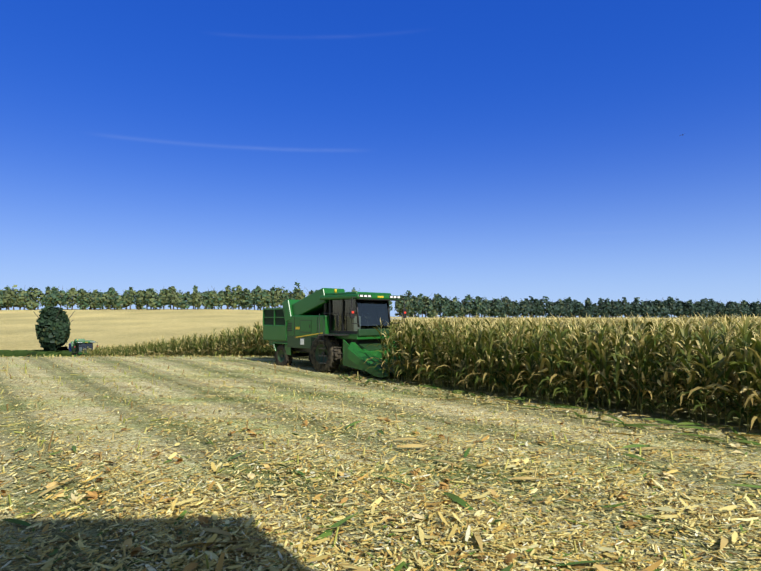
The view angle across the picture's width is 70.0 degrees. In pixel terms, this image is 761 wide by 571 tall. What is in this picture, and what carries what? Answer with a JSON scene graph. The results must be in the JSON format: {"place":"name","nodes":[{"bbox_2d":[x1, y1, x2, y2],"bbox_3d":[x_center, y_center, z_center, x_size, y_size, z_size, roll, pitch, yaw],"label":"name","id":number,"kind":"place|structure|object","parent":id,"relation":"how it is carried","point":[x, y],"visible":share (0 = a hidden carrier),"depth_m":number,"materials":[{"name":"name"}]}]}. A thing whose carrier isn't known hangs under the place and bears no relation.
{"place":"outdoors","nodes":[
{"label":"outdoors","id":0,"kind":"place"},
{"bbox_2d":[0,309,711,350],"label":"field","id":1,"kind":"structure","parent":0,"point":[115,327],"depth_m":188.30,"materials":[{"name":"beige plant"}]},
{"bbox_2d":[0,317,760,570],"bbox_3d":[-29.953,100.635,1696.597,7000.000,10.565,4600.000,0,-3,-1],"label":"field ground","id":2,"kind":"structure","parent":0,"point":[88,391],"depth_m":10.61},
{"bbox_2d":[0,350,71,356],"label":"grass strip","id":3,"kind":"object","parent":2,"relation":"on","point":[26,353],"depth_m":87.36,"materials":[{"name":"green plant"}]},
{"bbox_2d":[33,306,74,350],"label":"tree","id":4,"kind":"object","parent":2,"relation":"on","point":[52,329],"visible":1,"depth_m":93.56,"materials":[{"name":"green plant"}]},
{"bbox_2d":[69,339,97,356],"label":"corn harvester","id":5,"kind":"object","parent":2,"relation":"on","point":[77,346],"visible":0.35,"depth_m":86.55,"materials":[{"name":"metal"}]},
{"bbox_2d":[263,288,425,377],"bbox_3d":[-1.999,2.120,26.044,3.480,3.932,9.340,3,-5,-44],"label":"combine harvester","id":6,"kind":"object","parent":2,"relation":"on","point":[326,329],"visible":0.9,"depth_m":24.73,"materials":[{"name":"metal"}]},
{"bbox_2d":[0,351,760,570],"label":"corn stalk residue","id":7,"kind":"object","parent":2,"relation":"on","point":[510,558],"visible":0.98,"depth_m":7.13},
{"bbox_2d":[0,279,760,317],"bbox_3d":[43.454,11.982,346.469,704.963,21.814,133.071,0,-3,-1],"label":"tree line","id":8,"kind":"object","parent":2,"relation":"on","point":[258,296],"visible":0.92,"depth_m":308.60,"materials":[{"name":"green plant"}]},
{"bbox_2d":[80,312,760,434],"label":"corn plants","id":9,"kind":"object","parent":2,"relation":"on","point":[635,362],"visible":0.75,"depth_m":15.81,"materials":[{"name":"green plant"}]},
{"bbox_2d":[332,374,760,446],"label":"corn leaves on ground","id":10,"kind":"object","parent":2,"relation":"on","point":[686,423],"visible":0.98,"depth_m":13.37,"materials":[{"name":"beige plant"}]},
{"bbox_2d":[0,0,760,316],"label":"sky","id":11,"kind":"structure","parent":0,"point":[518,150],"materials":[{"name":"blue"}]},
{"bbox_2d":[160,313,760,354],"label":"tassels","id":12,"kind":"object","parent":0,"point":[469,320],"depth_m":26.07,"materials":[{"name":"beige plant"}]}
]}

